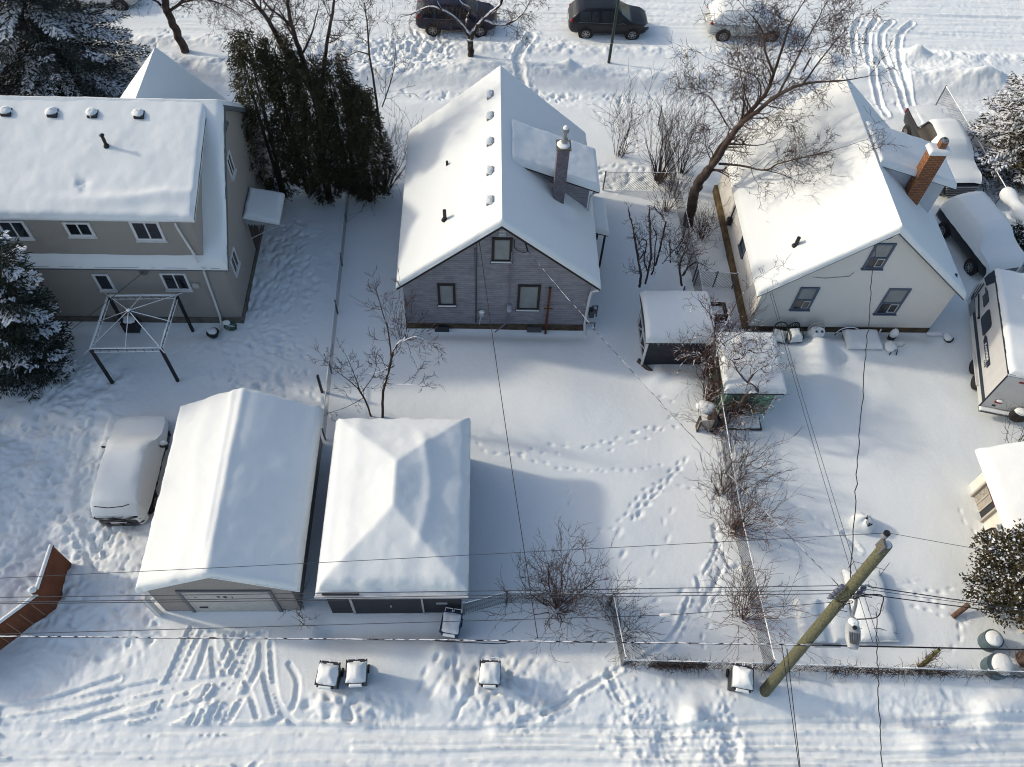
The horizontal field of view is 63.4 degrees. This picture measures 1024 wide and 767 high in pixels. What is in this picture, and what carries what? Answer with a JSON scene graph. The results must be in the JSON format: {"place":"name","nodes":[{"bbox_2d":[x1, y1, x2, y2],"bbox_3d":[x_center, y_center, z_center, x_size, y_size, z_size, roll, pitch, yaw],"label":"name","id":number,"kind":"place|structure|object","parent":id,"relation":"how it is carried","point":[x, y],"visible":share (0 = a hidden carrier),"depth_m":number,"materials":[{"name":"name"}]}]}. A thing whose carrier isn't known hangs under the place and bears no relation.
{"place":"outdoors","nodes":[
{"label":"outdoors","id":0,"kind":"place"},
{"bbox_2d":[0,94,1023,719],"bbox_3d":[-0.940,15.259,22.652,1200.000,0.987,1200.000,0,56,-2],"label":"ground","id":1,"kind":"structure","parent":0,"point":[602,440],"depth_m":30.54,"materials":[{"name":"snow"}]},
{"bbox_2d":[0,544,71,649],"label":"board fence","id":2,"kind":"object","parent":1,"relation":"on","point":[21,618],"visible":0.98,"depth_m":26.83,"materials":[{"name":"brown"}]},
{"bbox_2d":[0,230,80,403],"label":"spruce tree","id":3,"kind":"object","parent":1,"relation":"on","point":[29,328],"visible":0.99,"depth_m":30.10,"materials":[{"name":"green plant"}]},
{"bbox_2d":[0,0,152,97],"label":"spruce tree","id":4,"kind":"object","parent":1,"relation":"on","point":[57,43],"visible":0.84,"depth_m":38.81,"materials":[{"name":"green plant"}]},
{"bbox_2d":[90,415,170,525],"bbox_3d":[-13.751,2.959,29.987,2.405,1.850,4.472,0,56,-3],"label":"snowed in car","id":5,"kind":"object","parent":1,"relation":"on","point":[124,493],"visible":0.98,"depth_m":29.09,"materials":[{"name":"white paint"}]},
{"bbox_2d":[120,315,141,332],"bbox_3d":[-15.558,-2.452,33.742,0.620,0.731,0.414,0,56,-2],"label":"barbecue","id":6,"kind":"object","parent":1,"relation":"on","point":[134,325],"visible":0.81,"depth_m":33.59,"materials":[{"name":"black metal"}]},
{"bbox_2d":[85,293,193,383],"bbox_3d":[-14.394,-1.888,32.213,2.990,3.116,3.012,0,56,-2],"label":"gazebo frame","id":7,"kind":"object","parent":1,"relation":"on","point":[125,348],"visible":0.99,"depth_m":31.59,"materials":[{"name":"metal"}]},
{"bbox_2d":[0,47,284,327],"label":"stucco house","id":8,"kind":"structure","parent":1,"relation":"on","point":[148,173],"depth_m":30.41,"materials":[{"name":"concrete"}]},
{"bbox_2d":[135,388,323,616],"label":"stucco garage","id":9,"kind":"structure","parent":1,"relation":"on","point":[239,482],"depth_m":26.78,"materials":[{"name":"grey"}]},
{"bbox_2d":[185,592,278,611],"bbox_3d":[-9.054,7.143,26.970,2.600,2.090,0.056,0,56,-2],"label":"garage door","id":10,"kind":"structure","parent":9,"relation":"in","point":[250,604],"depth_m":26.99,"materials":[{"name":"white metal"}]},
{"bbox_2d":[221,22,313,201],"bbox_3d":[-10.508,-10.906,35.037,3.520,8.781,3.416,0,56,-2],"label":"cedar tree","id":11,"kind":"object","parent":1,"relation":"on","point":[240,47],"visible":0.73,"depth_m":33.84,"materials":[{"name":"green plant"}]},
{"bbox_2d":[253,28,332,198],"bbox_3d":[-9.373,-11.285,35.544,3.223,8.450,3.408,-22,60,-16],"label":"cedar tree","id":12,"kind":"object","parent":1,"relation":"on","point":[278,73],"visible":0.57,"depth_m":33.80,"materials":[{"name":"green plant"}]},
{"bbox_2d":[216,0,405,161],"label":"bare tree","id":13,"kind":"object","parent":1,"relation":"on","point":[288,23],"visible":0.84,"depth_m":32.30,"materials":[{"name":"brown plant"}]},
{"bbox_2d":[279,54,357,207],"bbox_3d":[-8.423,-10.552,35.369,3.226,7.978,3.094,38,62,21],"label":"cedar tree","id":14,"kind":"object","parent":1,"relation":"on","point":[298,93],"visible":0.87,"depth_m":34.43,"materials":[{"name":"green plant"}]},
{"bbox_2d":[314,657,344,689],"bbox_3d":[-5.708,9.194,25.945,0.660,1.249,0.925,6,56,2],"label":"wheelie bin","id":15,"kind":"object","parent":1,"relation":"on","point":[330,674],"visible":1,"depth_m":25.49,"materials":[{"name":"grey"}]},
{"bbox_2d":[321,185,349,439],"bbox_3d":[-7.359,-3.885,35.139,0.071,1.180,14.174,-1,56,-3],"label":"chain link fence","id":16,"kind":"object","parent":1,"relation":"on","point":[334,316],"visible":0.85,"depth_m":34.20,"materials":[{"name":"grey metal"}]},
{"bbox_2d":[308,50,382,198],"bbox_3d":[-7.254,-10.763,35.782,3.134,7.612,3.082,-38,65,-24],"label":"cedar tree","id":17,"kind":"object","parent":1,"relation":"on","point":[344,80],"visible":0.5,"depth_m":34.54,"materials":[{"name":"green plant"}]},
{"bbox_2d":[308,340,389,421],"bbox_3d":[-5.965,0.053,30.553,3.394,4.550,1.522,0,56,-2],"label":"young tree","id":18,"kind":"object","parent":1,"relation":"on","point":[337,371],"visible":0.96,"depth_m":30.04,"materials":[{"name":"brown plant"}]},
{"bbox_2d":[345,656,369,687],"bbox_3d":[-4.849,9.150,26.028,0.660,1.284,0.925,-1,56,-3],"label":"wheelie bin","id":19,"kind":"object","parent":1,"relation":"on","point":[357,670],"visible":1,"depth_m":25.54,"materials":[{"name":"grey"}]},
{"bbox_2d":[333,76,400,206],"bbox_3d":[-6.226,-10.227,36.031,2.895,6.677,2.872,24,58,13],"label":"cedar tree","id":20,"kind":"object","parent":1,"relation":"on","point":[364,97],"visible":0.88,"depth_m":35.45,"materials":[{"name":"green plant"}]},
{"bbox_2d":[311,0,424,139],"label":"bare sapling","id":21,"kind":"object","parent":1,"relation":"on","point":[368,45],"visible":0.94,"depth_m":32.90,"materials":[{"name":"brown plant"}]},
{"bbox_2d":[329,97,423,218],"bbox_3d":[-5.951,-10.634,37.529,5.192,4.823,5.596,-7,57,-7],"label":"bare shrub","id":22,"kind":"object","parent":1,"relation":"on","point":[392,136],"visible":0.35,"depth_m":37.43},
{"bbox_2d":[351,295,427,338],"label":"bare shrub","id":23,"kind":"object","parent":1,"relation":"on","point":[397,326],"visible":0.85,"depth_m":33.38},
{"bbox_2d":[314,417,470,613],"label":"hip roof garage","id":24,"kind":"structure","parent":1,"relation":"on","point":[399,488],"depth_m":26.61,"materials":[{"name":"grey"}]},
{"bbox_2d":[352,598,422,613],"bbox_3d":[-4.065,7.219,27.078,2.200,2.370,0.016,0,56,-2],"label":"garage door","id":25,"kind":"structure","parent":24,"relation":"in","point":[361,606],"depth_m":27.22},
{"bbox_2d":[348,266,444,417],"bbox_3d":[-4.004,-1.084,29.131,3.854,7.735,1.875,12,56,6],"label":"young tree","id":26,"kind":"object","parent":1,"relation":"on","point":[389,367],"visible":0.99,"depth_m":28.18,"materials":[{"name":"brown plant"}]},
{"bbox_2d":[439,607,462,638],"bbox_3d":[-1.988,8.028,27.305,0.660,1.119,0.925,8,56,3],"label":"wheelie bin","id":27,"kind":"object","parent":1,"relation":"on","point":[450,629],"visible":0.97,"depth_m":26.84,"materials":[{"name":"blue"}]},
{"bbox_2d":[479,657,500,687],"bbox_3d":[-0.701,9.229,26.134,0.660,1.216,0.925,2,56,-1],"label":"wheelie bin","id":28,"kind":"object","parent":1,"relation":"on","point":[489,673],"visible":1,"depth_m":25.65,"materials":[{"name":"grey"}]},
{"bbox_2d":[396,65,608,336],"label":"clapboard house","id":29,"kind":"structure","parent":1,"relation":"on","point":[501,167],"depth_m":32.42,"materials":[{"name":"grey wood"}]},
{"bbox_2d":[479,242,537,638],"bbox_3d":[-0.243,0.917,26.600,0.024,1.058,14.328,-5,56,-6],"label":"service wire","id":30,"kind":"object","parent":29,"relation":"attached to","point":[508,448],"visible":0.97,"depth_m":26.20,"materials":[{"name":"black"}]},
{"bbox_2d":[528,251,837,584],"bbox_3d":[4.441,0.112,25.859,0.054,2.611,15.629,-24,60,-17],"label":"service wire","id":31,"kind":"object","parent":29,"relation":"attached to","point":[688,432],"visible":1,"depth_m":24.90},
{"bbox_2d":[463,591,626,663],"bbox_3d":[1.273,7.537,27.622,5.496,1.480,1.908,16,57,8],"label":"chain link fence","id":32,"kind":"object","parent":1,"relation":"on","point":[614,623],"visible":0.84,"depth_m":27.36,"materials":[{"name":"grey metal"}]},
{"bbox_2d":[481,517,638,662],"bbox_3d":[1.414,6.538,26.224,3.838,4.513,5.293,36,62,20],"label":"bare shrub","id":33,"kind":"object","parent":1,"relation":"on","point":[555,588],"visible":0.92,"depth_m":26.57,"materials":[{"name":"plant"}]},
{"bbox_2d":[574,562,654,620],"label":"bare shrub","id":34,"kind":"object","parent":1,"relation":"on","point":[615,595],"visible":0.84,"depth_m":27.09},
{"bbox_2d":[590,63,653,157],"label":"bare saplings","id":35,"kind":"object","parent":1,"relation":"on","point":[622,129],"visible":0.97,"depth_m":39.56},
{"bbox_2d":[580,589,669,672],"bbox_3d":[3.651,8.056,27.321,2.957,2.286,3.051,0,56,-2],"label":"bare shrub","id":36,"kind":"object","parent":1,"relation":"on","point":[627,636],"visible":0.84,"depth_m":27.18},
{"bbox_2d":[622,201,654,287],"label":"pruned shrub","id":37,"kind":"object","parent":1,"relation":"on","point":[637,254],"visible":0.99,"depth_m":33.29,"materials":[{"name":"brown plant"}]},
{"bbox_2d":[602,170,676,190],"bbox_3d":[6.007,-9.510,39.302,3.370,1.480,0.070,0,56,-2],"label":"chain link fence","id":38,"kind":"object","parent":1,"relation":"on","point":[605,175],"visible":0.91,"depth_m":39.14,"materials":[{"name":"grey metal"}]},
{"bbox_2d":[628,205,659,283],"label":"pruned shrub","id":39,"kind":"object","parent":1,"relation":"on","point":[650,238],"visible":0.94,"depth_m":33.41,"materials":[{"name":"brown plant"}]},
{"bbox_2d":[587,46,740,184],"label":"bare saplings","id":40,"kind":"object","parent":1,"relation":"on","point":[661,150],"visible":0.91,"depth_m":37.72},
{"bbox_2d":[646,199,691,265],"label":"pruned shrub","id":41,"kind":"object","parent":1,"relation":"on","point":[663,235],"visible":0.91,"depth_m":34.03,"materials":[{"name":"brown plant"}]},
{"bbox_2d":[642,155,704,219],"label":"bare shrub","id":42,"kind":"object","parent":1,"relation":"on","point":[670,191],"visible":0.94,"depth_m":37.84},
{"bbox_2d":[637,290,714,365],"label":"barn shed","id":43,"kind":"structure","parent":1,"relation":"on","point":[663,315],"depth_m":32.81,"materials":[{"name":"grey"}]},
{"bbox_2d":[654,214,716,264],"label":"bare shrub","id":44,"kind":"object","parent":1,"relation":"on","point":[686,238],"visible":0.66,"depth_m":36.21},
{"bbox_2d":[650,97,737,176],"bbox_3d":[8.498,-11.224,38.780,4.206,4.047,3.380,0,56,-2],"label":"bare shrub","id":45,"kind":"object","parent":1,"relation":"on","point":[684,161],"visible":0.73,"depth_m":39.05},
{"bbox_2d":[669,227,723,285],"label":"pruned shrub","id":46,"kind":"object","parent":1,"relation":"on","point":[678,265],"visible":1,"depth_m":33.77,"materials":[{"name":"brown plant"}]},
{"bbox_2d":[695,400,717,431],"bbox_3d":[7.450,1.290,32.033,0.805,1.169,0.992,0,56,-2],"label":"trash bin","id":47,"kind":"object","parent":1,"relation":"on","point":[706,410],"visible":0.9,"depth_m":31.66,"materials":[{"name":"grey wood"}]},
{"bbox_2d":[679,195,734,240],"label":"bare shrub","id":48,"kind":"object","parent":1,"relation":"on","point":[704,218],"visible":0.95,"depth_m":36.98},
{"bbox_2d":[661,379,760,449],"bbox_3d":[7.777,1.011,31.478,3.241,2.082,3.308,40,63,22],"label":"bare shrub","id":49,"kind":"object","parent":1,"relation":"on","point":[719,427],"visible":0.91,"depth_m":31.40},
{"bbox_2d":[693,269,738,288],"bbox_3d":[8.821,-4.437,36.062,1.726,1.380,0.070,5,56,1],"label":"chain link fence","id":50,"kind":"object","parent":1,"relation":"on","point":[734,279],"visible":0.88,"depth_m":35.86,"materials":[{"name":"grey metal"}]},
{"bbox_2d":[657,105,776,668],"bbox_3d":[7.932,-2.163,34.402,0.307,1.530,27.322,0,56,-2],"label":"chain link fence","id":51,"kind":"object","parent":1,"relation":"on","point":[762,625],"visible":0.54,"depth_m":30.80,"materials":[{"name":"grey metal"}]},
{"bbox_2d":[668,313,767,410],"bbox_3d":[7.793,-0.942,32.085,4.023,3.435,3.206,12,56,6],"label":"snowy brush","id":52,"kind":"object","parent":1,"relation":"on","point":[706,388],"visible":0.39,"depth_m":32.01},
{"bbox_2d":[710,302,727,321],"bbox_3d":[8.691,-2.965,35.264,0.750,0.650,0.780,0,56,-2],"label":"box planter","id":53,"kind":"object","parent":1,"relation":"on","point":[716,306],"visible":0.51,"depth_m":35.06,"materials":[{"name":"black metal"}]},
{"bbox_2d":[693,340,751,402],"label":"bare shrub","id":54,"kind":"object","parent":1,"relation":"on","point":[711,388],"visible":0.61,"depth_m":31.89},
{"bbox_2d":[686,383,769,433],"bbox_3d":[8.489,0.670,31.867,3.530,1.959,2.512,-23,60,-17],"label":"snowy brush","id":55,"kind":"object","parent":1,"relation":"on","point":[731,410],"visible":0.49,"depth_m":31.64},
{"bbox_2d":[669,254,794,393],"bbox_3d":[7.602,-2.194,30.671,2.932,3.870,6.067,30,60,16],"label":"brush tree","id":56,"kind":"object","parent":1,"relation":"on","point":[715,357],"visible":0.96,"depth_m":30.56,"materials":[{"name":"brown plant"}]},
{"bbox_2d":[726,660,753,693],"bbox_3d":[7.219,9.388,26.230,0.660,1.358,0.925,10,56,5],"label":"wheelie bin","id":57,"kind":"object","parent":1,"relation":"on","point":[740,677],"visible":1,"depth_m":25.75,"materials":[{"name":"grey"}]},
{"bbox_2d":[687,419,797,511],"bbox_3d":[8.023,3.028,29.560,3.421,3.088,3.144,-37,65,-24],"label":"bare shrub","id":58,"kind":"object","parent":1,"relation":"on","point":[723,490],"visible":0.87,"depth_m":29.57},
{"bbox_2d":[701,350,788,435],"bbox_3d":[8.654,0.486,31.495,3.269,2.846,3.736,11,56,5],"label":"snowy brush","id":59,"kind":"object","parent":1,"relation":"on","point":[753,404],"visible":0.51,"depth_m":31.18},
{"bbox_2d":[712,332,786,430],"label":"green shed","id":60,"kind":"structure","parent":1,"relation":"on","point":[772,388],"depth_m":31.56,"materials":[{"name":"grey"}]},
{"bbox_2d":[727,395,755,414],"bbox_3d":[8.807,0.908,32.147,0.800,1.900,0.070,0,56,-2],"label":"door","id":61,"kind":"structure","parent":60,"relation":"in","point":[739,397],"depth_m":31.71,"materials":[{"name":"green"}]},
{"bbox_2d":[714,325,795,405],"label":"brush tree","id":62,"kind":"object","parent":1,"relation":"on","point":[748,382],"visible":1,"depth_m":30.20,"materials":[{"name":"brown plant"}]},
{"bbox_2d":[696,452,814,562],"bbox_3d":[8.340,4.189,28.697,4.340,3.374,3.977,0,56,-2],"label":"bare shrub","id":63,"kind":"object","parent":1,"relation":"on","point":[746,511],"visible":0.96,"depth_m":28.84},
{"bbox_2d":[719,407,801,480],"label":"bare shrub","id":64,"kind":"object","parent":1,"relation":"on","point":[774,444],"visible":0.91,"depth_m":29.90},
{"bbox_2d":[698,538,844,668],"bbox_3d":[8.595,7.139,26.791,5.072,3.358,4.450,0,56,-2],"label":"bare shrub","id":65,"kind":"object","parent":1,"relation":"on","point":[751,606],"visible":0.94,"depth_m":27.20,"materials":[{"name":"plant"}]},
{"bbox_2d":[662,0,903,227],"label":"bare tree","id":66,"kind":"object","parent":1,"relation":"on","point":[702,177],"visible":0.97,"depth_m":32.50,"materials":[{"name":"brown plant"}]},
{"bbox_2d":[786,322,803,343],"bbox_3d":[11.722,-2.006,34.415,0.608,1.045,0.628,-5,56,-5],"label":"garden chair","id":67,"kind":"object","parent":1,"relation":"on","point":[794,334],"visible":0.98,"depth_m":34.20,"materials":[{"name":"grey plastic"}]},
{"bbox_2d":[792,599,826,642],"bbox_3d":[10.086,8.062,28.114,0.850,0.485,1.500,0,56,-2],"label":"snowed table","id":68,"kind":"object","parent":1,"relation":"on","point":[807,622],"visible":0.76,"depth_m":28.04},
{"bbox_2d":[805,321,824,337],"bbox_3d":[12.682,-2.075,34.620,0.728,1.254,0.543,0,56,-2],"label":"snowed chair","id":69,"kind":"object","parent":1,"relation":"on","point":[814,331],"visible":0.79,"depth_m":34.35,"materials":[{"name":"plastic"}]},
{"bbox_2d":[621,659,1023,677],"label":"chain link fence","id":70,"kind":"object","parent":1,"relation":"on","point":[912,669],"visible":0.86,"depth_m":26.60,"materials":[{"name":"grey metal"}]},
{"bbox_2d":[621,652,1022,684],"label":"dry vines","id":71,"kind":"object","parent":70,"relation":"attached to","point":[684,667],"visible":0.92,"depth_m":26.74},
{"bbox_2d":[760,530,892,696],"bbox_3d":[8.444,7.179,22.775,1.362,10.051,2.025,34,61,19],"label":"utility pole","id":72,"kind":"object","parent":1,"relation":"on","point":[843,594],"visible":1,"depth_m":21.28,"materials":[{"name":"brown wood"}]},
{"bbox_2d":[0,635,811,645],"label":"telephone cable","id":73,"kind":"object","parent":72,"relation":"attached to","point":[399,639],"visible":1,"depth_m":22.86,"materials":[{"name":"metal"}]},
{"bbox_2d":[0,593,830,603],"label":"power line","id":74,"kind":"object","parent":72,"relation":"attached to","point":[405,599],"visible":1,"depth_m":20.94,"materials":[{"name":"grey metal"}]},
{"bbox_2d":[0,585,836,597],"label":"power line","id":75,"kind":"object","parent":72,"relation":"attached to","point":[418,591],"visible":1,"depth_m":20.61,"materials":[{"name":"grey metal"}]},
{"bbox_2d":[8,602,830,633],"bbox_3d":[-5.603,6.149,21.099,28.003,0.348,0.201,-1,56,-3],"label":"power line","id":76,"kind":"object","parent":72,"relation":"attached to","point":[412,622],"visible":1,"depth_m":21.22,"materials":[{"name":"grey metal"}]},
{"bbox_2d":[14,590,832,601],"bbox_3d":[-7.354,5.345,20.561,31.230,0.080,0.020,0,56,-2],"label":"power line","id":77,"kind":"object","parent":72,"relation":"attached to","point":[419,596],"visible":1,"depth_m":20.79,"materials":[{"name":"grey metal"}]},
{"bbox_2d":[8,533,881,577],"bbox_3d":[-7.288,4.090,18.446,32.052,0.622,0.014,-2,56,-3],"label":"power line","id":78,"kind":"object","parent":72,"relation":"attached to","point":[438,556],"visible":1,"depth_m":18.78,"materials":[{"name":"grey metal"}]},
{"bbox_2d":[850,245,875,577],"bbox_3d":[10.995,-0.106,25.789,0.093,2.105,14.528,17,57,9],"label":"service wire","id":79,"kind":"object","parent":72,"relation":"attached to","point":[860,421],"visible":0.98,"depth_m":24.66,"materials":[{"name":"black"}]},
{"bbox_2d":[812,644,1023,649],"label":"telephone cable","id":80,"kind":"object","parent":72,"relation":"attached to","point":[920,647],"visible":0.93,"depth_m":23.40,"materials":[{"name":"black metal"}]},
{"bbox_2d":[825,601,850,642],"bbox_3d":[11.161,8.117,28.135,0.800,0.462,1.400,0,56,-2],"label":"snowed box","id":81,"kind":"object","parent":1,"relation":"on","point":[837,624],"visible":0.52,"depth_m":27.90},
{"bbox_2d":[712,75,966,332],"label":"cream house","id":82,"kind":"structure","parent":1,"relation":"on","point":[884,200],"depth_m":33.04,"materials":[{"name":"paint"}]},
{"bbox_2d":[849,512,873,534],"bbox_3d":[12.627,5.069,30.027,0.783,1.217,0.837,0,56,-2],"label":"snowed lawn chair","id":83,"kind":"object","parent":1,"relation":"on","point":[863,524],"visible":0.94,"depth_m":29.68,"materials":[{"name":"white metal"}]},
{"bbox_2d":[842,329,882,348],"bbox_3d":[14.680,-1.780,34.798,1.500,0.711,0.950,0,56,-2],"label":"covered bench","id":84,"kind":"object","parent":1,"relation":"on","point":[855,339],"visible":0.97,"depth_m":34.45,"materials":[{"name":"grey plastic"}]},
{"bbox_2d":[842,561,898,641],"bbox_3d":[12.286,7.463,28.323,1.560,0.958,2.660,0,56,-2],"label":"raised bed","id":85,"kind":"object","parent":1,"relation":"on","point":[886,629],"visible":0.74,"depth_m":27.95,"materials":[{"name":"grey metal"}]},
{"bbox_2d":[913,644,947,672],"bbox_3d":[13.528,9.084,26.956,1.067,1.540,0.717,-37,65,-24],"label":"wrapped post","id":86,"kind":"object","parent":1,"relation":"on","point":[931,657],"visible":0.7,"depth_m":26.86,"materials":[{"name":"brown wood"}]},
{"bbox_2d":[902,105,981,196],"bbox_3d":[21.128,-11.605,40.681,2.679,2.119,5.740,-1,56,-3],"label":"pickup truck","id":87,"kind":"object","parent":1,"relation":"on","point":[933,123],"visible":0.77,"depth_m":39.71,"materials":[{"name":"white paint"}]},
{"bbox_2d":[935,84,1007,204],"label":"chain link fence","id":88,"kind":"object","parent":1,"relation":"on","point":[958,110],"visible":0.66,"depth_m":41.08,"materials":[{"name":"grey metal"}]},
{"bbox_2d":[935,191,1023,278],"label":"snowed in suv","id":89,"kind":"object","parent":1,"relation":"on","point":[976,226],"visible":0.95,"depth_m":36.67,"materials":[{"name":"black paint"}]},
{"bbox_2d":[977,629,1003,651],"bbox_3d":[16.025,8.613,27.753,0.631,0.777,0.631,0,56,-2],"label":"water barrel","id":90,"kind":"object","parent":1,"relation":"on","point":[990,638],"visible":0.95,"depth_m":27.52,"materials":[{"name":"teal plastic"}]},
{"bbox_2d":[959,518,1023,633],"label":"evergreen tree","id":91,"kind":"object","parent":1,"relation":"on","point":[990,577],"visible":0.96,"depth_m":26.72,"materials":[{"name":"green plant"}]},
{"bbox_2d":[966,59,1023,201],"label":"spruce tree","id":92,"kind":"object","parent":1,"relation":"on","point":[1005,133],"visible":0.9,"depth_m":39.84,"materials":[{"name":"green plant"}]},
{"bbox_2d":[967,268,1023,422],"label":"travel trailer","id":93,"kind":"object","parent":1,"relation":"on","point":[995,300],"visible":1,"depth_m":32.58,"materials":[{"name":"white"}]},
{"bbox_2d":[970,441,1023,633],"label":"cream garage","id":94,"kind":"structure","parent":1,"relation":"on","point":[997,486],"depth_m":28.64,"materials":[{"name":"paint"}]},
{"bbox_2d":[980,653,1013,679],"bbox_3d":[15.935,9.335,27.251,0.864,0.796,0.778,0,56,-2],"label":"rain barrel","id":95,"kind":"object","parent":1,"relation":"on","point":[994,661],"visible":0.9,"depth_m":27.02,"materials":[{"name":"teal plastic"}]},
{"bbox_2d":[1010,219,1023,250],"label":"hedge","id":96,"kind":"object","parent":1,"relation":"on","point":[1018,238],"visible":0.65,"depth_m":37.81,"materials":[{"name":"green plant"}]},
{"bbox_2d":[999,187,1023,226],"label":"hedge snow","id":97,"kind":"structure","parent":96,"relation":"on","point":[1009,196],"depth_m":38.18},
{"bbox_2d":[0,710,1023,766],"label":"alley","id":98,"kind":"structure","parent":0,"point":[987,738],"depth_m":25.86,"materials":[{"name":"snow"}]},
{"bbox_2d":[1,34,1023,94],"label":"verge","id":99,"kind":"structure","parent":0,"point":[920,68],"depth_m":44.90,"materials":[{"name":"snow"}]},
{"bbox_2d":[112,0,282,53],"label":"bare tree","id":100,"kind":"object","parent":99,"relation":"on","point":[175,28],"visible":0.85,"depth_m":42.14,"materials":[{"name":"brown plant"}]},
{"bbox_2d":[392,0,552,56],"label":"bare tree","id":101,"kind":"object","parent":99,"relation":"on","point":[470,36],"visible":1,"depth_m":43.02,"materials":[{"name":"brown plant"}]},
{"bbox_2d":[607,0,619,63],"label":"street lamp","id":102,"kind":"object","parent":99,"relation":"on","point":[612,35],"visible":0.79,"depth_m":43.61,"materials":[{"name":"black metal"}]},
{"bbox_2d":[1,76,1023,111],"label":"pavement","id":103,"kind":"structure","parent":0,"point":[549,94],"depth_m":43.92,"materials":[{"name":"snow"}]},
{"bbox_2d":[26,0,1023,53],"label":"street","id":104,"kind":"structure","parent":0,"point":[991,26],"depth_m":47.47,"materials":[{"name":"snow"}]},
{"bbox_2d":[65,0,138,10],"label":"parked car","id":105,"kind":"object","parent":104,"relation":"on","point":[125,7],"visible":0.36,"depth_m":46.18,"materials":[{"name":"grey paint"}]},
{"bbox_2d":[415,0,496,37],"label":"parked car","id":106,"kind":"object","parent":104,"relation":"on","point":[432,17],"visible":0.59,"depth_m":45.70,"materials":[{"name":"black paint"}]},
{"bbox_2d":[568,0,648,39],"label":"parked car","id":107,"kind":"object","parent":104,"relation":"on","point":[587,19],"visible":0.99,"depth_m":45.96,"materials":[{"name":"black paint"}]},
{"bbox_2d":[704,0,786,41],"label":"parked car","id":108,"kind":"object","parent":104,"relation":"on","point":[716,5],"visible":0.59,"depth_m":46.21,"materials":[{"name":"silver metal"}]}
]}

